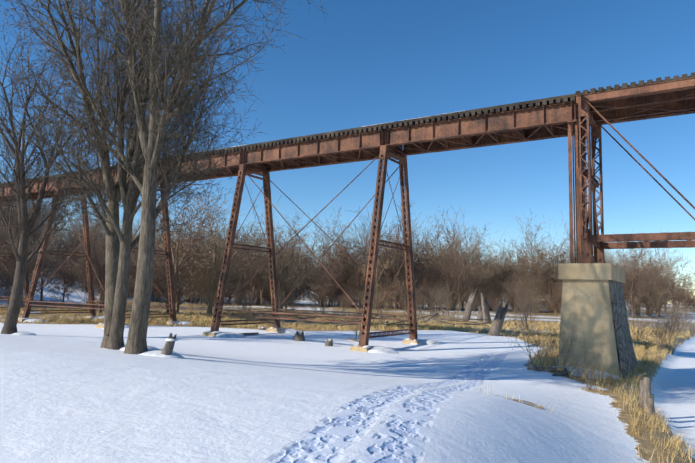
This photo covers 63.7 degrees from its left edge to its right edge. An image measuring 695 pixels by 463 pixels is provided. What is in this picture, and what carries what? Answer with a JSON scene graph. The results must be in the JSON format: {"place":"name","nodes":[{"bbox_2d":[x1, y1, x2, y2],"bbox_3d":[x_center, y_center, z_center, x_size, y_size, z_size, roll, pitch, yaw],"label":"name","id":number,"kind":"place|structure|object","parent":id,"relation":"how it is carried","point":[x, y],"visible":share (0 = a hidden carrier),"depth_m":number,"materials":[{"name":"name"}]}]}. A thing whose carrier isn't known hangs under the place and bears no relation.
{"place":"outdoors","nodes":[
{"label":"outdoors","id":0,"kind":"place"},
{"bbox_2d":[0,258,694,462],"bbox_3d":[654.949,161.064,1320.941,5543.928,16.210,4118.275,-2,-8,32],"label":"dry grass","id":1,"kind":"structure","parent":0,"point":[73,392],"depth_m":10.26,"materials":[{"name":"white snow"}]},
{"bbox_2d":[0,230,37,303],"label":"tree","id":2,"kind":"object","parent":1,"relation":"on","point":[9,279],"visible":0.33,"depth_m":81.99,"materials":[{"name":"brown plant"}]},
{"bbox_2d":[0,171,52,244],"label":"tree","id":3,"kind":"object","parent":1,"relation":"on","point":[29,218],"visible":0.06,"depth_m":128.32,"materials":[{"name":"brown plant"}]},
{"bbox_2d":[0,208,66,276],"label":"tree","id":4,"kind":"object","parent":1,"relation":"on","point":[1,248],"visible":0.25,"depth_m":83.76,"materials":[{"name":"brown plant"}]},
{"bbox_2d":[1,223,81,300],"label":"tree","id":5,"kind":"object","parent":1,"relation":"on","point":[39,285],"visible":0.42,"depth_m":92.50,"materials":[{"name":"brown plant"}]},
{"bbox_2d":[0,201,91,306],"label":"tree","id":6,"kind":"object","parent":1,"relation":"on","point":[30,264],"visible":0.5,"depth_m":80.53,"materials":[{"name":"brown plant"}]},
{"bbox_2d":[0,0,103,333],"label":"tree","id":7,"kind":"object","parent":1,"relation":"on","point":[27,229],"visible":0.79,"depth_m":31.55,"materials":[{"name":"brown plant"}]},
{"bbox_2d":[32,211,93,275],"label":"tree","id":8,"kind":"object","parent":1,"relation":"on","point":[60,245],"visible":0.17,"depth_m":127.61,"materials":[{"name":"brown plant"}]},
{"bbox_2d":[41,251,94,304],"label":"tree","id":9,"kind":"object","parent":1,"relation":"on","point":[66,287],"visible":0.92,"depth_m":88.87,"materials":[{"name":"brown plant"}]},
{"bbox_2d":[55,238,84,283],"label":"tree","id":10,"kind":"object","parent":1,"relation":"on","point":[71,261],"visible":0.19,"depth_m":125.71,"materials":[{"name":"brown plant"}]},
{"bbox_2d":[48,204,100,278],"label":"tree","id":11,"kind":"object","parent":1,"relation":"on","point":[73,233],"visible":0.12,"depth_m":133.95,"materials":[{"name":"brown plant"}]},
{"bbox_2d":[44,207,105,284],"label":"tree","id":12,"kind":"object","parent":1,"relation":"on","point":[73,240],"visible":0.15,"depth_m":128.13,"materials":[{"name":"brown plant"}]},
{"bbox_2d":[58,231,105,292],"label":"tree","id":13,"kind":"object","parent":1,"relation":"on","point":[73,263],"visible":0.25,"depth_m":121.77,"materials":[{"name":"brown plant"}]},
{"bbox_2d":[62,207,155,312],"bbox_3d":[-27.295,2.722,65.476,11.237,14.843,10.330,7,-9,-42],"label":"tree","id":14,"kind":"object","parent":1,"relation":"on","point":[101,296],"visible":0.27,"depth_m":64.66,"materials":[{"name":"brown plant"}]},
{"bbox_2d":[66,220,156,303],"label":"tree","id":15,"kind":"object","parent":1,"relation":"on","point":[98,237],"visible":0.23,"depth_m":89.55,"materials":[{"name":"brown plant"}]},
{"bbox_2d":[0,0,229,347],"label":"tree","id":16,"kind":"object","parent":1,"relation":"on","point":[112,254],"visible":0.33,"depth_m":19.63,"materials":[{"name":"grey plant"}]},
{"bbox_2d":[0,0,282,349],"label":"tree","id":17,"kind":"object","parent":1,"relation":"on","point":[130,194],"visible":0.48,"depth_m":18.99,"materials":[{"name":"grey plant"}]},
{"bbox_2d":[0,0,330,354],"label":"tree","id":18,"kind":"object","parent":1,"relation":"on","point":[152,142],"visible":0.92,"depth_m":17.32,"materials":[{"name":"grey plant"}]},
{"bbox_2d":[129,217,205,306],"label":"tree","id":19,"kind":"object","parent":1,"relation":"on","point":[172,262],"visible":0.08,"depth_m":86.77,"materials":[{"name":"brown plant"}]},
{"bbox_2d":[133,223,215,312],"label":"tree","id":20,"kind":"object","parent":1,"relation":"on","point":[164,292],"visible":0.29,"depth_m":68.26,"materials":[{"name":"brown plant"}]},
{"bbox_2d":[132,180,233,312],"bbox_3d":[-18.612,0.793,61.564,13.419,18.109,18.131,1,-6,3],"label":"tree","id":21,"kind":"object","parent":1,"relation":"on","point":[177,266],"visible":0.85,"depth_m":62.97,"materials":[{"name":"brown plant"}]},
{"bbox_2d":[122,182,243,311],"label":"tree","id":22,"kind":"object","parent":1,"relation":"on","point":[178,303],"visible":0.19,"depth_m":72.00,"materials":[{"name":"brown plant"}]},
{"bbox_2d":[155,203,258,304],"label":"tree","id":23,"kind":"object","parent":1,"relation":"on","point":[210,259],"visible":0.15,"depth_m":76.53,"materials":[{"name":"brown plant"}]},
{"bbox_2d":[181,218,248,314],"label":"tree","id":24,"kind":"object","parent":1,"relation":"on","point":[207,285],"visible":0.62,"depth_m":67.36,"materials":[{"name":"brown plant"}]},
{"bbox_2d":[18,311,418,351],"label":"concrete footings","id":25,"kind":"object","parent":1,"relation":"on","point":[361,349],"visible":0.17,"depth_m":35.39,"materials":[{"name":"concrete"}]},
{"bbox_2d":[201,219,267,304],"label":"tree","id":26,"kind":"object","parent":1,"relation":"on","point":[245,261],"visible":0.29,"depth_m":124.36,"materials":[{"name":"brown plant"}]},
{"bbox_2d":[203,227,265,304],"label":"tree","id":27,"kind":"object","parent":1,"relation":"on","point":[228,303],"visible":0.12,"depth_m":124.04,"materials":[{"name":"brown plant"}]},
{"bbox_2d":[173,186,303,313],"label":"tree","id":28,"kind":"object","parent":1,"relation":"on","point":[216,239],"visible":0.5,"depth_m":69.22,"materials":[{"name":"brown plant"}]},
{"bbox_2d":[242,247,281,305],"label":"tree","id":29,"kind":"object","parent":1,"relation":"on","point":[261,288],"visible":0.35,"depth_m":120.90,"materials":[{"name":"brown plant"}]},
{"bbox_2d":[235,227,294,304],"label":"tree","id":30,"kind":"object","parent":1,"relation":"on","point":[256,268],"visible":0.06,"depth_m":126.88,"materials":[{"name":"brown plant"}]},
{"bbox_2d":[215,212,317,304],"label":"tree","id":31,"kind":"object","parent":1,"relation":"on","point":[253,281],"visible":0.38,"depth_m":121.09,"materials":[{"name":"brown plant"}]},
{"bbox_2d":[254,284,306,333],"bbox_3d":[-4.596,5.529,39.652,3.927,3.669,3.174,4,-7,-23],"label":"shrub","id":32,"kind":"object","parent":1,"relation":"on","point":[281,325],"visible":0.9,"depth_m":39.73,"materials":[{"name":"brown plant"}]},
{"bbox_2d":[234,205,334,308],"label":"tree","id":33,"kind":"object","parent":1,"relation":"on","point":[292,267],"visible":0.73,"depth_m":74.23,"materials":[{"name":"brown plant"}]},
{"bbox_2d":[255,250,323,314],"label":"tree","id":34,"kind":"object","parent":1,"relation":"on","point":[285,275],"visible":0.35,"depth_m":75.27,"materials":[{"name":"brown plant"}]},
{"bbox_2d":[258,232,322,295],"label":"tree","id":35,"kind":"object","parent":1,"relation":"on","point":[299,256],"depth_m":152.10,"materials":[{"name":"brown plant"}]},
{"bbox_2d":[278,248,314,305],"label":"tree","id":36,"kind":"object","parent":1,"relation":"on","point":[299,281],"visible":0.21,"depth_m":123.44,"materials":[{"name":"brown plant"}]},
{"bbox_2d":[266,234,333,304],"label":"tree","id":37,"kind":"object","parent":1,"relation":"on","point":[304,261],"visible":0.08,"depth_m":134.69,"materials":[{"name":"brown plant"}]},
{"bbox_2d":[261,208,351,290],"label":"tree","id":38,"kind":"object","parent":1,"relation":"on","point":[300,248],"visible":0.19,"depth_m":143.26,"materials":[{"name":"brown plant"}]},
{"bbox_2d":[308,283,333,313],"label":"shrub","id":39,"kind":"object","parent":1,"relation":"on","point":[319,298],"visible":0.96,"depth_m":74.58,"materials":[{"name":"brown plant"}]},
{"bbox_2d":[305,260,343,306],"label":"tree","id":40,"kind":"object","parent":1,"relation":"on","point":[332,293],"visible":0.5,"depth_m":121.29,"materials":[{"name":"brown plant"}]},
{"bbox_2d":[306,263,346,304],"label":"tree","id":41,"kind":"object","parent":1,"relation":"on","point":[327,292],"visible":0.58,"depth_m":120.50,"materials":[{"name":"brown plant"}]},
{"bbox_2d":[307,244,352,306],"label":"tree","id":42,"kind":"object","parent":1,"relation":"on","point":[331,282],"visible":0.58,"depth_m":126.56,"materials":[{"name":"brown plant"}]},
{"bbox_2d":[304,206,367,305],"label":"tree","id":43,"kind":"object","parent":1,"relation":"on","point":[340,256],"visible":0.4,"depth_m":133.45,"materials":[{"name":"brown plant"}]},
{"bbox_2d":[308,224,367,306],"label":"tree","id":44,"kind":"object","parent":1,"relation":"on","point":[349,271],"visible":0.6,"depth_m":129.15,"materials":[{"name":"brown plant"}]},
{"bbox_2d":[0,77,694,346],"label":"railway trestle bridge","id":45,"kind":"structure","parent":1,"relation":"on","point":[597,110],"depth_m":32.18,"materials":[{"name":"brown metal"}]},
{"bbox_2d":[0,72,694,186],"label":"bridge ties","id":46,"kind":"object","parent":45,"relation":"on","point":[476,112],"visible":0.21,"depth_m":31.14,"materials":[{"name":"wood"}]},
{"bbox_2d":[0,306,694,462],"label":"dry grass tufts","id":47,"kind":"object","parent":1,"relation":"on","point":[296,326],"visible":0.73,"depth_m":45.38,"materials":[{"name":"beige plant"}]},
{"bbox_2d":[311,209,387,306],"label":"tree","id":48,"kind":"object","parent":1,"relation":"on","point":[366,231],"visible":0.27,"depth_m":139.05,"materials":[{"name":"brown plant"}]},
{"bbox_2d":[336,268,363,306],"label":"tree","id":49,"kind":"object","parent":1,"relation":"on","point":[348,292],"visible":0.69,"depth_m":121.57,"materials":[{"name":"brown plant"}]},
{"bbox_2d":[345,307,372,339],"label":"shrub","id":50,"kind":"object","parent":1,"relation":"on","point":[356,325],"visible":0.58,"depth_m":36.80,"materials":[{"name":"brown plant"}]},
{"bbox_2d":[319,197,437,308],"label":"tree","id":51,"kind":"object","parent":1,"relation":"on","point":[396,232],"visible":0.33,"depth_m":125.72,"materials":[{"name":"brown plant"}]},
{"bbox_2d":[344,222,415,292],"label":"tree","id":52,"kind":"object","parent":1,"relation":"on","point":[359,260],"visible":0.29,"depth_m":138.24,"materials":[{"name":"brown plant"}]},
{"bbox_2d":[351,215,410,308],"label":"tree","id":53,"kind":"object","parent":1,"relation":"on","point":[378,278],"visible":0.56,"depth_m":120.05,"materials":[{"name":"brown plant"}]},
{"bbox_2d":[374,282,395,309],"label":"bush","id":54,"kind":"object","parent":1,"relation":"on","point":[387,298],"visible":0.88,"depth_m":115.16,"materials":[{"name":"brown plant"}]},
{"bbox_2d":[375,258,405,308],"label":"bush","id":55,"kind":"object","parent":1,"relation":"on","point":[389,286],"visible":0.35,"depth_m":122.83,"materials":[{"name":"brown plant"}]},
{"bbox_2d":[351,211,436,304],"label":"tree","id":56,"kind":"object","parent":1,"relation":"on","point":[412,236],"visible":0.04,"depth_m":146.99,"materials":[{"name":"brown plant"}]},
{"bbox_2d":[353,218,435,308],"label":"tree","id":57,"kind":"object","parent":1,"relation":"on","point":[394,260],"visible":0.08,"depth_m":129.36,"materials":[{"name":"brown plant"}]},
{"bbox_2d":[381,239,419,308],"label":"tree","id":58,"kind":"object","parent":1,"relation":"on","point":[397,283],"visible":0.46,"depth_m":120.88,"materials":[{"name":"brown plant"}]},
{"bbox_2d":[386,263,419,306],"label":"bush","id":59,"kind":"object","parent":1,"relation":"on","point":[401,290],"visible":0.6,"depth_m":116.57,"materials":[{"name":"brown plant"}]},
{"bbox_2d":[361,220,448,308],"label":"tree","id":60,"kind":"object","parent":1,"relation":"on","point":[401,259],"visible":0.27,"depth_m":123.86,"materials":[{"name":"brown plant"}]},
{"bbox_2d":[161,287,655,417],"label":"tree stumps","id":61,"kind":"object","parent":1,"relation":"on","point":[483,316],"visible":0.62,"depth_m":43.30,"materials":[{"name":"grey wood"}]},
{"bbox_2d":[400,268,437,307],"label":"bush","id":62,"kind":"object","parent":1,"relation":"on","point":[422,292],"visible":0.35,"depth_m":120.92,"materials":[{"name":"brown plant"}]},
{"bbox_2d":[398,234,458,309],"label":"tree","id":63,"kind":"object","parent":1,"relation":"on","point":[435,287],"visible":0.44,"depth_m":129.89,"materials":[{"name":"brown plant"}]},
{"bbox_2d":[382,214,479,298],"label":"tree","id":64,"kind":"object","parent":1,"relation":"on","point":[433,264],"visible":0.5,"depth_m":124.19,"materials":[{"name":"brown plant"}]},
{"bbox_2d":[420,275,448,310],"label":"bush","id":65,"kind":"object","parent":1,"relation":"on","point":[436,293],"visible":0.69,"depth_m":108.17,"materials":[{"name":"brown plant"}]},
{"bbox_2d":[419,282,453,316],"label":"shrub","id":66,"kind":"object","parent":1,"relation":"on","point":[434,301],"visible":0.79,"depth_m":75.18,"materials":[{"name":"brown plant"}]},
{"bbox_2d":[422,227,472,308],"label":"tree","id":67,"kind":"object","parent":1,"relation":"on","point":[449,256],"visible":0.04,"depth_m":139.02,"materials":[{"name":"brown plant"}]},
{"bbox_2d":[430,282,466,321],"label":"shrub","id":68,"kind":"object","parent":1,"relation":"on","point":[447,301],"visible":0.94,"depth_m":67.06,"materials":[{"name":"brown plant"}]},
{"bbox_2d":[431,237,487,310],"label":"tree","id":69,"kind":"object","parent":1,"relation":"on","point":[460,286],"visible":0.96,"depth_m":116.51,"materials":[{"name":"brown plant"}]},
{"bbox_2d":[415,206,503,310],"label":"tree","id":70,"kind":"object","parent":1,"relation":"on","point":[452,263],"visible":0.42,"depth_m":129.18,"materials":[{"name":"brown plant"}]},
{"bbox_2d":[429,206,508,307],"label":"tree","id":71,"kind":"object","parent":1,"relation":"on","point":[472,253],"visible":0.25,"depth_m":137.99,"materials":[{"name":"brown plant"}]},
{"bbox_2d":[446,240,518,310],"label":"tree","id":72,"kind":"object","parent":1,"relation":"on","point":[481,278],"visible":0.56,"depth_m":128.87,"materials":[{"name":"brown plant"}]},
{"bbox_2d":[462,248,525,308],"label":"tree","id":73,"kind":"object","parent":1,"relation":"on","point":[494,281],"visible":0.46,"depth_m":136.45,"materials":[{"name":"brown plant"}]},
{"bbox_2d":[468,239,521,306],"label":"tree","id":74,"kind":"object","parent":1,"relation":"on","point":[503,258],"visible":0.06,"depth_m":192.91,"materials":[{"name":"brown plant"}]},
{"bbox_2d":[498,275,529,311],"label":"bush","id":75,"kind":"object","parent":1,"relation":"on","point":[512,292],"visible":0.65,"depth_m":122.50,"materials":[{"name":"brown plant"}]},
{"bbox_2d":[494,246,536,293],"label":"tree","id":76,"kind":"object","parent":1,"relation":"on","point":[513,272],"visible":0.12,"depth_m":139.61,"materials":[{"name":"brown plant"}]},
{"bbox_2d":[493,274,543,329],"bbox_3d":[16.433,6.528,52.184,5.103,5.697,4.258,4,-7,-19],"label":"shrub","id":77,"kind":"object","parent":1,"relation":"on","point":[524,308],"visible":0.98,"depth_m":51.96,"materials":[{"name":"brown plant"}]},
{"bbox_2d":[495,262,545,309],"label":"bush","id":78,"kind":"object","parent":1,"relation":"on","point":[527,286],"visible":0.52,"depth_m":121.34,"materials":[{"name":"brown plant"}]},
{"bbox_2d":[489,230,553,310],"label":"tree","id":79,"kind":"object","parent":1,"relation":"on","point":[522,255],"visible":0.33,"depth_m":134.35,"materials":[{"name":"brown plant"}]},
{"bbox_2d":[492,243,551,308],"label":"tree","id":80,"kind":"object","parent":1,"relation":"on","point":[512,267],"visible":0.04,"depth_m":147.13,"materials":[{"name":"brown plant"}]},
{"bbox_2d":[513,287,547,321],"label":"shrub","id":81,"kind":"object","parent":1,"relation":"on","point":[533,306],"visible":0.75,"depth_m":73.27,"materials":[{"name":"brown plant"}]},
{"bbox_2d":[494,306,570,371],"bbox_3d":[7.907,4.579,23.806,2.960,2.877,2.402,5,-7,-27],"label":"shrub","id":82,"kind":"object","parent":1,"relation":"on","point":[527,341],"visible":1,"depth_m":23.63,"materials":[{"name":"brown plant"}]},
{"bbox_2d":[500,228,573,311],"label":"tree","id":83,"kind":"object","parent":1,"relation":"on","point":[547,283],"visible":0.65,"depth_m":129.89,"materials":[{"name":"brown plant"}]},
{"bbox_2d":[499,210,575,296],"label":"tree","id":84,"kind":"object","parent":1,"relation":"on","point":[539,254],"visible":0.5,"depth_m":132.52,"materials":[{"name":"brown plant"}]},
{"bbox_2d":[511,239,576,311],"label":"tree","id":85,"kind":"object","parent":1,"relation":"on","point":[548,274],"visible":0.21,"depth_m":132.38,"materials":[{"name":"brown plant"}]},
{"bbox_2d":[543,287,561,313],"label":"tree","id":86,"kind":"object","parent":1,"relation":"on","point":[552,303],"visible":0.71,"depth_m":118.49,"materials":[{"name":"brown plant"}]},
{"bbox_2d":[549,286,561,313],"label":"tree","id":87,"kind":"object","parent":1,"relation":"on","point":[559,303],"visible":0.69,"depth_m":117.37,"materials":[{"name":"brown plant"}]},
{"bbox_2d":[532,322,579,372],"bbox_3d":[8.961,4.921,23.849,1.922,2.301,2.368,-1,-7,23],"label":"shrub","id":88,"kind":"object","parent":1,"relation":"on","point":[557,355],"visible":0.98,"depth_m":23.76,"materials":[{"name":"brown plant"}]},
{"bbox_2d":[545,242,616,293],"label":"tree","id":89,"kind":"object","parent":1,"relation":"on","point":[556,279],"visible":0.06,"depth_m":129.17,"materials":[{"name":"brown plant"}]},
{"bbox_2d":[564,343,606,389],"bbox_3d":[8.652,4.869,20.334,1.587,1.834,1.963,-1,-7,24],"label":"shrub","id":90,"kind":"object","parent":1,"relation":"on","point":[586,380],"visible":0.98,"depth_m":20.30,"materials":[{"name":"brown plant"}]},
{"bbox_2d":[558,263,624,376],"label":"concrete pier","id":91,"kind":"structure","parent":1,"relation":"on","point":[587,317],"depth_m":24.84,"materials":[{"name":"concrete"}]},
{"bbox_2d":[609,280,636,378],"bbox_3d":[13.225,5.023,26.370,0.939,5.280,6.260,-2,-8,32],"label":"pier stone face","id":92,"kind":"object","parent":91,"relation":"attached to","point":[627,356],"visible":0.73,"depth_m":25.59},
{"bbox_2d":[576,241,668,317],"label":"tree","id":93,"kind":"object","parent":1,"relation":"on","point":[634,282],"visible":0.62,"depth_m":101.90,"materials":[{"name":"brown plant"}]},
{"bbox_2d":[606,252,653,305],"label":"tree","id":94,"kind":"object","parent":1,"relation":"on","point":[631,283],"visible":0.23,"depth_m":102.87,"materials":[{"name":"brown plant"}]},
{"bbox_2d":[605,250,665,304],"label":"tree","id":95,"kind":"object","parent":1,"relation":"on","point":[635,271],"visible":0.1,"depth_m":110.63,"materials":[{"name":"brown plant"}]},
{"bbox_2d":[624,276,650,314],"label":"bush","id":96,"kind":"object","parent":1,"relation":"on","point":[637,298],"visible":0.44,"depth_m":114.71,"materials":[{"name":"brown plant"}]},
{"bbox_2d":[627,294,654,334],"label":"shrub","id":97,"kind":"object","parent":1,"relation":"on","point":[637,319],"visible":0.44,"depth_m":49.97,"materials":[{"name":"brown plant"}]},
{"bbox_2d":[632,294,659,340],"bbox_3d":[22.896,6.660,42.912,2.148,4.115,3.472,1,-6,4],"label":"shrub","id":98,"kind":"object","parent":1,"relation":"on","point":[640,323],"visible":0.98,"depth_m":42.83,"materials":[{"name":"brown plant"}]},
{"bbox_2d":[616,248,694,315],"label":"tree","id":99,"kind":"object","parent":1,"relation":"on","point":[639,313],"visible":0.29,"depth_m":116.06,"materials":[{"name":"brown plant"}]},
{"bbox_2d":[621,229,693,309],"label":"tree","id":100,"kind":"object","parent":1,"relation":"on","point":[650,258],"visible":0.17,"depth_m":144.89,"materials":[{"name":"brown plant"}]},
{"bbox_2d":[626,248,691,316],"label":"tree","id":101,"kind":"object","parent":1,"relation":"on","point":[650,277],"visible":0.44,"depth_m":114.45,"materials":[{"name":"brown plant"}]},
{"bbox_2d":[636,273,681,316],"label":"tree","id":102,"kind":"object","parent":1,"relation":"on","point":[656,297],"visible":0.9,"depth_m":111.32,"materials":[{"name":"brown plant"}]},
{"bbox_2d":[638,303,682,351],"bbox_3d":[21.518,6.553,38.216,2.553,3.416,3.060,2,-6,-7],"label":"shrub","id":103,"kind":"object","parent":1,"relation":"on","point":[664,320],"visible":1,"depth_m":38.22,"materials":[{"name":"brown plant"}]},
{"bbox_2d":[647,313,677,342],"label":"shrub","id":104,"kind":"object","parent":1,"relation":"on","point":[662,328],"visible":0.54,"depth_m":43.87,"materials":[{"name":"brown plant"}]},
{"bbox_2d":[635,248,694,316],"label":"tree","id":105,"kind":"object","parent":1,"relation":"on","point":[671,286],"visible":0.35,"depth_m":118.71,"materials":[{"name":"brown plant"}]},
{"bbox_2d":[658,299,689,334],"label":"shrub","id":106,"kind":"object","parent":1,"relation":"on","point":[674,317],"visible":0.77,"depth_m":55.60,"materials":[{"name":"brown plant"}]},
{"bbox_2d":[662,291,688,342],"bbox_3d":[27.119,7.066,45.867,2.288,4.385,3.699,-2,-7,28],"label":"shrub","id":107,"kind":"object","parent":1,"relation":"on","point":[675,321],"visible":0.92,"depth_m":46.07,"materials":[{"name":"brown plant"}]},
{"bbox_2d":[661,270,691,310],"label":"bare shrub","id":108,"kind":"object","parent":1,"relation":"on","point":[680,291],"visible":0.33,"depth_m":174.00,"materials":[{"name":"brown plant"}]},
{"bbox_2d":[680,287,694,309],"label":"tree","id":109,"kind":"object","parent":1,"relation":"on","point":[690,300],"visible":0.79,"depth_m":197.24,"materials":[{"name":"brown plant"}]},
{"bbox_2d":[0,0,694,301],"label":"sky","id":110,"kind":"structure","parent":0,"point":[371,62],"materials":[{"name":"blue"}]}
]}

